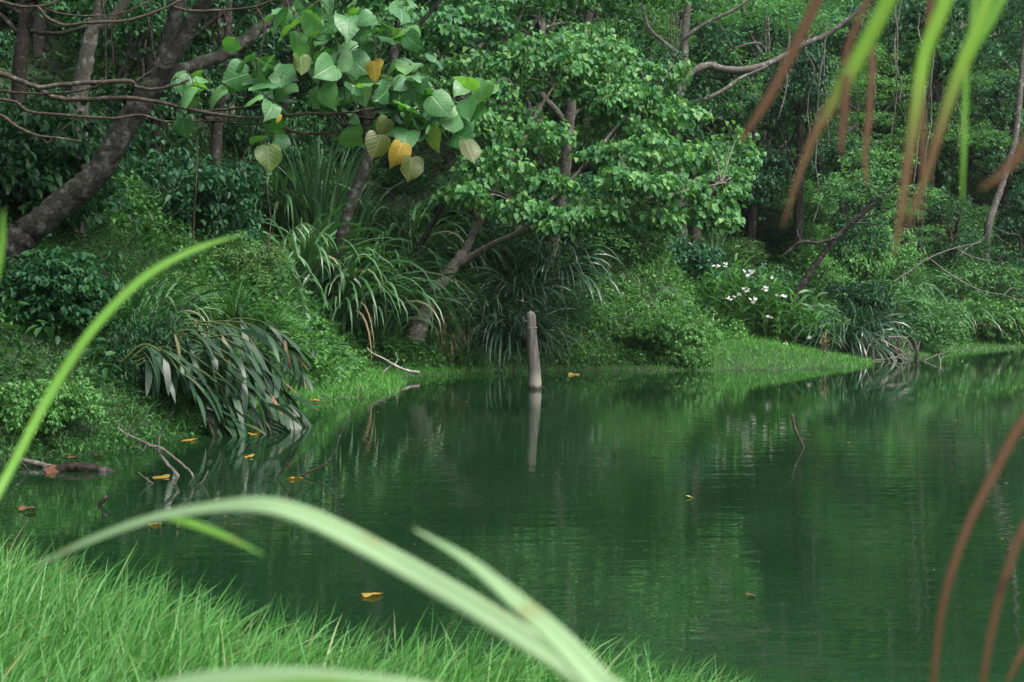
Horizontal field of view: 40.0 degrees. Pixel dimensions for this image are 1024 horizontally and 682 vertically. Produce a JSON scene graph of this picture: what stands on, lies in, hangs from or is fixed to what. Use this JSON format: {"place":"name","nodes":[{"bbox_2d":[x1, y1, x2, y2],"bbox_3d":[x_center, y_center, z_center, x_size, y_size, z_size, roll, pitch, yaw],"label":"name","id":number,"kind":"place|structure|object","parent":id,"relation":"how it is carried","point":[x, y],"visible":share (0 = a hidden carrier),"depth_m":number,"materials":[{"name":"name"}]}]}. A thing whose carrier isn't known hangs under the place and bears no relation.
{"place":"outdoors","nodes":[
{"label":"outdoors","id":0,"kind":"place"},
{"bbox_2d":[0,348,1023,681],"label":"water","id":1,"kind":"structure","parent":0,"point":[834,552],"depth_m":12.67,"materials":[{"name":"green liquid"}]},
{"bbox_2d":[523,311,541,389],"bbox_3d":[0.426,0.489,28.734,0.417,2.223,0.278,0,2,0],"label":"mooring post","id":2,"kind":"object","parent":1,"relation":"in","point":[534,373],"visible":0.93,"depth_m":28.62,"materials":[{"name":"grey wood"}]},
{"bbox_2d":[0,0,1023,463],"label":"ground","id":3,"kind":"structure","parent":0,"point":[56,66],"depth_m":37.79,"materials":[{"name":"green plant"}]},
{"bbox_2d":[0,0,73,67],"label":"vine draped tree","id":4,"kind":"object","parent":3,"relation":"on","point":[40,23],"visible":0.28,"depth_m":38.76,"materials":[{"name":"green plant"}]},
{"bbox_2d":[0,360,111,433],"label":"vine covered bush","id":5,"kind":"object","parent":3,"relation":"on","point":[66,397],"visible":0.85,"depth_m":17.04,"materials":[{"name":"green plant"}]},
{"bbox_2d":[0,95,123,239],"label":"dark bush","id":6,"kind":"object","parent":3,"relation":"on","point":[48,169],"visible":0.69,"depth_m":23.38,"materials":[{"name":"green plant"}]},
{"bbox_2d":[0,246,132,331],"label":"dark bush","id":7,"kind":"object","parent":3,"relation":"on","point":[47,282],"visible":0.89,"depth_m":19.05,"materials":[{"name":"green plant"}]},
{"bbox_2d":[20,119,141,230],"bbox_3d":[-8.473,-2.982,25.790,3.243,2.137,3.061,-1,2,-22],"label":"dark bush","id":8,"kind":"object","parent":3,"relation":"on","point":[107,189],"visible":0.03,"depth_m":25.51,"materials":[{"name":"green plant"}]},
{"bbox_2d":[0,0,164,113],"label":"dark tree","id":9,"kind":"object","parent":3,"relation":"on","point":[23,31],"visible":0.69,"depth_m":29.88,"materials":[{"name":"brown plant"}]},
{"bbox_2d":[68,0,130,240],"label":"forked tree","id":10,"kind":"object","parent":3,"relation":"on","point":[85,63],"visible":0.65,"depth_m":24.74,"materials":[{"name":"brown plant"}]},
{"bbox_2d":[49,43,175,105],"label":"feathery bush","id":11,"kind":"object","parent":3,"relation":"on","point":[98,70],"visible":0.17,"depth_m":38.57,"materials":[{"name":"green plant"}]},
{"bbox_2d":[0,209,245,496],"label":"arching reed","id":12,"kind":"object","parent":3,"relation":"on","point":[107,312],"visible":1,"depth_m":1.39,"materials":[{"name":"green plant"}]},
{"bbox_2d":[37,0,236,133],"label":"broadleaf tree","id":13,"kind":"object","parent":3,"relation":"on","point":[74,39],"visible":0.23,"depth_m":36.70,"materials":[{"name":"green plant"}]},
{"bbox_2d":[77,295,213,394],"bbox_3d":[-5.346,0.067,20.207,2.184,1.561,2.064,-1,2,-15],"label":"dark bush","id":14,"kind":"object","parent":3,"relation":"on","point":[131,340],"visible":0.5,"depth_m":19.85,"materials":[{"name":"green plant"}]},
{"bbox_2d":[87,260,212,336],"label":"broad grass","id":15,"kind":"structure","parent":3,"relation":"on","point":[123,316],"depth_m":21.79,"materials":[{"name":"green plant"}]},
{"bbox_2d":[4,0,299,259],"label":"leaning tree","id":16,"kind":"object","parent":3,"relation":"on","point":[37,224],"visible":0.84,"depth_m":19.78,"materials":[{"name":"brown plant"}]},
{"bbox_2d":[85,0,239,156],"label":"vine draped tree","id":17,"kind":"object","parent":3,"relation":"on","point":[149,132],"visible":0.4,"depth_m":32.07,"materials":[{"name":"green plant"}]},
{"bbox_2d":[116,146,216,196],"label":"dark bush","id":18,"kind":"object","parent":3,"relation":"on","point":[166,161],"visible":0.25,"depth_m":30.12,"materials":[{"name":"green plant"}]},
{"bbox_2d":[86,266,253,335],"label":"arching grass","id":19,"kind":"structure","parent":3,"relation":"on","point":[194,307],"depth_m":22.90,"materials":[{"name":"green plant"}]},
{"bbox_2d":[144,269,226,321],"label":"feathery bush","id":20,"kind":"object","parent":3,"relation":"on","point":[195,291],"visible":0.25,"depth_m":24.82,"materials":[{"name":"green plant"}]},
{"bbox_2d":[149,119,241,165],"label":"feathery bush","id":21,"kind":"object","parent":3,"relation":"on","point":[203,143],"visible":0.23,"depth_m":37.09,"materials":[{"name":"green plant"}]},
{"bbox_2d":[133,156,272,260],"bbox_3d":[-6.368,-2.651,28.899,3.042,2.179,2.871,0,2,-2],"label":"dark bush","id":22,"kind":"object","parent":3,"relation":"on","point":[217,193],"visible":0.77,"depth_m":28.25,"materials":[{"name":"green plant"}]},
{"bbox_2d":[118,317,320,436],"bbox_3d":[-4.210,0.888,20.395,2.847,2.425,2.613,0,2,-11],"label":"leaning ginger","id":23,"kind":"object","parent":3,"relation":"on","point":[232,422],"visible":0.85,"depth_m":20.02,"materials":[{"name":"green plant"}]},
{"bbox_2d":[134,0,314,167],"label":"dark tree","id":24,"kind":"object","parent":3,"relation":"on","point":[216,21],"visible":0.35,"depth_m":35.59,"materials":[{"name":"green plant"}]},
{"bbox_2d":[0,154,482,464],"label":"bank weeds","id":25,"kind":"object","parent":3,"relation":"on","point":[194,425],"visible":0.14,"depth_m":19.82,"materials":[{"name":"green plant"}]},
{"bbox_2d":[202,276,289,324],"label":"broad grass","id":26,"kind":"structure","parent":3,"relation":"on","point":[232,311],"depth_m":25.81,"materials":[{"name":"green plant"}]},
{"bbox_2d":[0,0,498,182],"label":"heart leaved tree","id":27,"kind":"object","parent":3,"relation":"on","point":[350,63],"visible":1,"depth_m":13.28,"materials":[{"name":"green plant"}]},
{"bbox_2d":[205,232,294,293],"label":"feathery bush","id":28,"kind":"object","parent":3,"relation":"on","point":[257,257],"visible":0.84,"depth_m":27.83,"materials":[{"name":"green plant"}]},
{"bbox_2d":[224,115,341,193],"bbox_3d":[-6.031,-4.661,37.555,3.393,2.584,3.203,0,2,-7],"label":"dark bush","id":29,"kind":"object","parent":3,"relation":"on","point":[242,142],"visible":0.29,"depth_m":36.80,"materials":[{"name":"green plant"}]},
{"bbox_2d":[258,223,333,323],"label":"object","id":30,"kind":"object","parent":3,"relation":"on","point":[301,235],"visible":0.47,"depth_m":29.81,"materials":[{"name":"green plant"}]},
{"bbox_2d":[232,155,390,234],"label":"arching grass","id":31,"kind":"structure","parent":3,"relation":"on","point":[279,218],"depth_m":35.20,"materials":[{"name":"green plant"}]},
{"bbox_2d":[246,109,389,251],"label":"tall grass","id":32,"kind":"structure","parent":3,"relation":"on","point":[313,214],"depth_m":34.88,"materials":[{"name":"green plant"}]},
{"bbox_2d":[32,497,621,681],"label":"reed clump","id":33,"kind":"object","parent":3,"relation":"on","point":[548,641],"visible":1,"depth_m":0.93,"materials":[{"name":"green plant"}]},
{"bbox_2d":[235,199,420,295],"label":"arching grass","id":34,"kind":"structure","parent":3,"relation":"on","point":[308,250],"depth_m":32.56,"materials":[{"name":"green plant"}]},
{"bbox_2d":[278,138,404,253],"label":"tall grass","id":35,"kind":"structure","parent":3,"relation":"on","point":[364,214],"depth_m":35.89,"materials":[{"name":"green plant"}]},
{"bbox_2d":[291,126,396,191],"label":"dark bush","id":36,"kind":"object","parent":3,"relation":"on","point":[375,173],"visible":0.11,"depth_m":39.62,"materials":[{"name":"green plant"}]},
{"bbox_2d":[250,222,472,361],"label":"arching grass","id":37,"kind":"structure","parent":3,"relation":"on","point":[364,280],"depth_m":33.16,"materials":[{"name":"green plant"}]},
{"bbox_2d":[283,0,447,203],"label":"dark tree","id":38,"kind":"object","parent":3,"relation":"on","point":[403,53],"visible":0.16,"depth_m":39.60,"materials":[{"name":"green plant"}]},
{"bbox_2d":[0,526,761,681],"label":"grass","id":39,"kind":"structure","parent":3,"relation":"on","point":[92,638],"depth_m":5.51,"materials":[{"name":"green plant"}]},
{"bbox_2d":[345,177,426,251],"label":"dark bush","id":40,"kind":"object","parent":3,"relation":"on","point":[407,220],"visible":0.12,"depth_m":37.84,"materials":[{"name":"green plant"}]},
{"bbox_2d":[351,312,436,356],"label":"broad grass","id":41,"kind":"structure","parent":3,"relation":"on","point":[378,340],"depth_m":33.86,"materials":[{"name":"green plant"}]},
{"bbox_2d":[295,243,499,339],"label":"arching grass","id":42,"kind":"structure","parent":3,"relation":"on","point":[385,316],"depth_m":33.86,"materials":[{"name":"green plant"}]},
{"bbox_2d":[373,144,434,195],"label":"dark bush","id":43,"kind":"object","parent":3,"relation":"on","point":[397,175],"visible":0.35,"depth_m":41.15,"materials":[{"name":"green plant"}]},
{"bbox_2d":[342,214,492,305],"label":"arching grass","id":44,"kind":"structure","parent":3,"relation":"on","point":[436,259],"depth_m":35.84,"materials":[{"name":"green plant"}]},
{"bbox_2d":[319,0,532,328],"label":"slim tree","id":45,"kind":"object","parent":3,"relation":"on","point":[446,26],"visible":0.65,"depth_m":36.09,"materials":[{"name":"brown plant"}]},
{"bbox_2d":[356,195,510,269],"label":"arching grass","id":46,"kind":"structure","parent":3,"relation":"on","point":[415,229],"depth_m":37.34,"materials":[{"name":"green plant"}]},
{"bbox_2d":[413,171,508,241],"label":"dark bush","id":47,"kind":"object","parent":3,"relation":"on","point":[443,213],"visible":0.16,"depth_m":38.91,"materials":[{"name":"green plant"}]},
{"bbox_2d":[409,215,534,280],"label":"strap leaved plant","id":48,"kind":"object","parent":3,"relation":"on","point":[448,253],"visible":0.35,"depth_m":37.89,"materials":[{"name":"green plant"}]},
{"bbox_2d":[433,279,566,339],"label":"strap leaved plant","id":49,"kind":"object","parent":3,"relation":"on","point":[504,301],"visible":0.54,"depth_m":36.52,"materials":[{"name":"green plant"}]},
{"bbox_2d":[0,0,1023,394],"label":"undergrowth","id":50,"kind":"object","parent":3,"relation":"on","point":[138,274],"visible":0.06,"depth_m":29.92,"materials":[{"name":"green plant"}]},
{"bbox_2d":[412,0,618,208],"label":"broadleaf tree","id":51,"kind":"object","parent":3,"relation":"on","point":[484,47],"visible":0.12,"depth_m":42.12,"materials":[{"name":"green plant"}]},
{"bbox_2d":[435,288,601,373],"bbox_3d":[-0.214,0.053,36.094,5.266,2.850,4.838,0,2,1],"label":"strap leaved plant","id":52,"kind":"object","parent":3,"relation":"on","point":[509,321],"visible":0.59,"depth_m":35.39,"materials":[{"name":"green plant"}]},
{"bbox_2d":[467,211,570,284],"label":"dark bush","id":53,"kind":"object","parent":3,"relation":"on","point":[520,256],"visible":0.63,"depth_m":38.28,"materials":[{"name":"green plant"}]},
{"bbox_2d":[454,253,597,328],"bbox_3d":[0.288,-1.066,37.961,4.321,2.545,4.704,1,2,21],"label":"strap leaved plant","id":54,"kind":"object","parent":3,"relation":"on","point":[508,283],"visible":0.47,"depth_m":37.42,"materials":[{"name":"green plant"}]},
{"bbox_2d":[456,301,596,367],"bbox_3d":[0.320,0.097,36.222,3.867,2.278,4.209,0,2,1],"label":"strap leaved plant","id":55,"kind":"object","parent":3,"relation":"on","point":[539,328],"visible":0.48,"depth_m":35.59,"materials":[{"name":"green plant"}]},
{"bbox_2d":[419,1,636,162],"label":"feathery tree","id":56,"kind":"object","parent":3,"relation":"on","point":[543,26],"visible":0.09,"depth_m":45.53,"materials":[{"name":"green plant"}]},
{"bbox_2d":[497,213,612,272],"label":"dark bush","id":57,"kind":"object","parent":3,"relation":"on","point":[568,240],"visible":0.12,"depth_m":39.50,"materials":[{"name":"green plant"}]},
{"bbox_2d":[521,277,596,326],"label":"dark bush","id":58,"kind":"object","parent":3,"relation":"on","point":[574,303],"visible":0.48,"depth_m":37.29,"materials":[{"name":"green plant"}]},
{"bbox_2d":[96,169,1023,383],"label":"bank creepers","id":59,"kind":"object","parent":3,"relation":"on","point":[743,329],"visible":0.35,"depth_m":36.77,"materials":[{"name":"green plant"}]},
{"bbox_2d":[487,231,642,310],"bbox_3d":[1.253,-1.845,39.487,4.764,2.806,5.186,1,2,21],"label":"strap leaved plant","id":60,"kind":"object","parent":3,"relation":"on","point":[577,267],"visible":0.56,"depth_m":38.73,"materials":[{"name":"green plant"}]},
{"bbox_2d":[404,21,766,340],"bbox_3d":[1.608,-4.050,34.468,9.218,8.126,6.859,0,2,0],"label":"overhanging tree","id":61,"kind":"object","parent":3,"relation":"on","point":[564,64],"visible":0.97,"depth_m":33.52,"materials":[{"name":"green plant"}]},
{"bbox_2d":[519,0,656,133],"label":"dark tree","id":62,"kind":"object","parent":3,"relation":"on","point":[604,16],"visible":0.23,"depth_m":48.27,"materials":[{"name":"green plant"}]},
{"bbox_2d":[155,263,1023,404],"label":"shore grass","id":63,"kind":"structure","parent":3,"relation":"on","point":[373,383],"depth_m":35.68,"materials":[{"name":"green plant"}]},
{"bbox_2d":[487,0,699,291],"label":"pale trunk tree","id":64,"kind":"object","parent":3,"relation":"on","point":[571,113],"visible":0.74,"depth_m":38.23,"materials":[{"name":"green plant"}]},
{"bbox_2d":[567,170,685,263],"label":"feathery bush","id":65,"kind":"object","parent":3,"relation":"on","point":[641,234],"visible":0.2,"depth_m":40.65,"materials":[{"name":"green plant"}]},
{"bbox_2d":[572,28,712,174],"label":"dark tree","id":66,"kind":"object","parent":3,"relation":"on","point":[639,43],"visible":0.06,"depth_m":44.14,"materials":[{"name":"green plant"}]},
{"bbox_2d":[604,309,717,355],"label":"vine covered bush","id":67,"kind":"object","parent":3,"relation":"on","point":[658,329],"visible":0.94,"depth_m":36.19,"materials":[{"name":"green plant"}]},
{"bbox_2d":[662,340,722,368],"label":"vine covered bush","id":68,"kind":"object","parent":3,"relation":"on","point":[699,356],"visible":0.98,"depth_m":35.82,"materials":[{"name":"green plant"}]},
{"bbox_2d":[661,231,728,293],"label":"round bush","id":69,"kind":"object","parent":3,"relation":"on","point":[702,261],"visible":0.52,"depth_m":42.81,"materials":[{"name":"green plant"}]},
{"bbox_2d":[605,29,788,274],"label":"dark tree","id":70,"kind":"object","parent":3,"relation":"on","point":[700,90],"visible":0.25,"depth_m":46.70,"materials":[{"name":"green plant"}]},
{"bbox_2d":[635,0,762,107],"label":"broadleaf tree","id":71,"kind":"object","parent":3,"relation":"on","point":[724,78],"visible":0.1,"depth_m":60.09,"materials":[{"name":"green plant"}]},
{"bbox_2d":[687,226,770,273],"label":"feathery bush","id":72,"kind":"object","parent":3,"relation":"on","point":[744,251],"visible":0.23,"depth_m":49.28,"materials":[{"name":"green plant"}]},
{"bbox_2d":[605,0,877,239],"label":"curved branch tree","id":73,"kind":"object","parent":3,"relation":"on","point":[686,33],"visible":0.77,"depth_m":45.55,"materials":[{"name":"green plant"}]},
{"bbox_2d":[700,256,813,328],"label":"round bush","id":74,"kind":"object","parent":3,"relation":"on","point":[787,276],"visible":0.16,"depth_m":44.46,"materials":[{"name":"green plant"}]},
{"bbox_2d":[691,0,845,134],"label":"broadleaf tree","id":75,"kind":"object","parent":3,"relation":"on","point":[739,41],"visible":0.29,"depth_m":57.76,"materials":[{"name":"green plant"}]},
{"bbox_2d":[696,253,850,350],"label":"white ginger lily","id":76,"kind":"object","parent":3,"relation":"on","point":[770,312],"visible":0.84,"depth_m":41.00,"materials":[{"name":"green plant"}]},
{"bbox_2d":[703,74,853,265],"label":"feathery tree","id":77,"kind":"object","parent":3,"relation":"on","point":[752,218],"visible":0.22,"depth_m":51.59,"materials":[{"name":"green plant"}]},
{"bbox_2d":[691,0,868,152],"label":"feathery tree","id":78,"kind":"object","parent":3,"relation":"on","point":[765,52],"visible":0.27,"depth_m":55.60,"materials":[{"name":"green plant"}]},
{"bbox_2d":[754,213,818,246],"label":"dark bush","id":79,"kind":"object","parent":3,"relation":"on","point":[771,233],"visible":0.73,"depth_m":50.79,"materials":[{"name":"green plant"}]},
{"bbox_2d":[737,36,843,251],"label":"vine draped tree","id":80,"kind":"object","parent":3,"relation":"on","point":[801,66],"visible":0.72,"depth_m":49.51,"materials":[{"name":"green plant"}]},
{"bbox_2d":[762,186,854,228],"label":"feathery bush","id":81,"kind":"object","parent":3,"relation":"on","point":[811,212],"visible":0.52,"depth_m":52.42,"materials":[{"name":"green plant"}]},
{"bbox_2d":[752,67,900,215],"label":"feathery tree","id":82,"kind":"object","parent":3,"relation":"on","point":[825,137],"visible":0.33,"depth_m":53.94,"materials":[{"name":"green plant"}]},
{"bbox_2d":[776,307,911,361],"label":"strap leaved plant","id":83,"kind":"object","parent":3,"relation":"on","point":[851,334],"visible":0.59,"depth_m":40.80,"materials":[{"name":"green plant"}]},
{"bbox_2d":[798,235,910,290],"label":"vine covered bush","id":84,"kind":"object","parent":3,"relation":"on","point":[865,268],"visible":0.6,"depth_m":47.36,"materials":[{"name":"green plant"}]},
{"bbox_2d":[797,2,913,132],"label":"broadleaf tree","id":85,"kind":"object","parent":3,"relation":"on","point":[849,24],"visible":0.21,"depth_m":59.36,"materials":[{"name":"green plant"}]},
{"bbox_2d":[817,133,894,272],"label":"vine draped tree","id":86,"kind":"object","parent":3,"relation":"on","point":[844,217],"visible":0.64,"depth_m":47.41,"materials":[{"name":"green plant"}]},
{"bbox_2d":[822,278,896,330],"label":"dark bush","id":87,"kind":"object","parent":3,"relation":"on","point":[854,290],"visible":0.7,"depth_m":42.95,"materials":[{"name":"green plant"}]},
{"bbox_2d":[779,147,946,308],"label":"thin leaning tree","id":88,"kind":"object","parent":3,"relation":"on","point":[818,260],"visible":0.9,"depth_m":42.00,"materials":[{"name":"green plant"}]},
{"bbox_2d":[798,292,928,356],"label":"strap leaved plant","id":89,"kind":"object","parent":3,"relation":"on","point":[863,312],"visible":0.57,"depth_m":41.98,"materials":[{"name":"green plant"}]},
{"bbox_2d":[782,41,960,220],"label":"feathery tree","id":90,"kind":"object","parent":3,"relation":"on","point":[878,79],"visible":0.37,"depth_m":55.30,"materials":[{"name":"green plant"}]},
{"bbox_2d":[823,207,930,281],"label":"feathery bush","id":91,"kind":"object","parent":3,"relation":"on","point":[899,258],"visible":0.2,"depth_m":50.12,"materials":[{"name":"green plant"}]},
{"bbox_2d":[739,0,1023,255],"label":"grass blades","id":92,"kind":"object","parent":3,"relation":"on","point":[984,15],"visible":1,"depth_m":1.09,"materials":[{"name":"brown plant"}]},
{"bbox_2d":[858,276,979,355],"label":"feathery bush","id":93,"kind":"object","parent":3,"relation":"on","point":[940,318],"visible":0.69,"depth_m":44.25,"materials":[{"name":"green plant"}]},
{"bbox_2d":[870,0,982,227],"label":"vine draped tree","id":94,"kind":"object","parent":3,"relation":"on","point":[913,11],"visible":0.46,"depth_m":57.05,"materials":[{"name":"green plant"}]},
{"bbox_2d":[850,32,1018,208],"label":"feathery tree","id":95,"kind":"object","parent":3,"relation":"on","point":[973,135],"visible":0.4,"depth_m":56.51,"materials":[{"name":"green plant"}]},
{"bbox_2d":[904,183,1002,285],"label":"dark tree","id":96,"kind":"object","parent":3,"relation":"on","point":[943,212],"visible":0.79,"depth_m":52.86,"materials":[{"name":"green plant"}]},
{"bbox_2d":[893,37,1023,205],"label":"broadleaf tree","id":97,"kind":"object","parent":3,"relation":"on","point":[967,184],"visible":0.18,"depth_m":60.48,"materials":[{"name":"green plant"}]},
{"bbox_2d":[896,0,1023,164],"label":"broadleaf tree","id":98,"kind":"object","parent":3,"relation":"on","point":[962,25],"visible":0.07,"depth_m":65.79,"materials":[{"name":"green plant"}]},
{"bbox_2d":[919,246,1023,326],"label":"feathery bush","id":99,"kind":"object","parent":3,"relation":"on","point":[990,279],"visible":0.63,"depth_m":51.47,"materials":[{"name":"green plant"}]},
{"bbox_2d":[930,412,1023,681],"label":"dry reed","id":100,"kind":"object","parent":3,"relation":"on","point":[999,463],"visible":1,"depth_m":1.16,"materials":[{"name":"brown plant"}]},
{"bbox_2d":[941,152,1019,202],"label":"vine covered bush","id":101,"kind":"object","parent":3,"relation":"on","point":[983,193],"visible":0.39,"depth_m":62.14,"materials":[{"name":"green plant"}]},
{"bbox_2d":[941,68,1023,240],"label":"broadleaf tree","id":102,"kind":"object","parent":3,"relation":"on","point":[1005,85],"visible":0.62,"depth_m":59.40,"materials":[{"name":"green plant"}]},
{"bbox_2d":[944,289,1023,344],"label":"vine covered bush","id":103,"kind":"object","parent":3,"relation":"on","point":[1009,322],"visible":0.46,"depth_m":49.98,"materials":[{"name":"green plant"}]},
{"bbox_2d":[953,0,1023,270],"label":"slender tree","id":104,"kind":"object","parent":3,"relation":"on","point":[1003,23],"visible":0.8,"depth_m":53.78,"materials":[{"name":"green plant"}]},
{"bbox_2d":[992,180,1023,303],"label":"vine draped tree","id":105,"kind":"object","parent":3,"relation":"on","point":[1018,191],"visible":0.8,"depth_m":54.65,"materials":[{"name":"green plant"}]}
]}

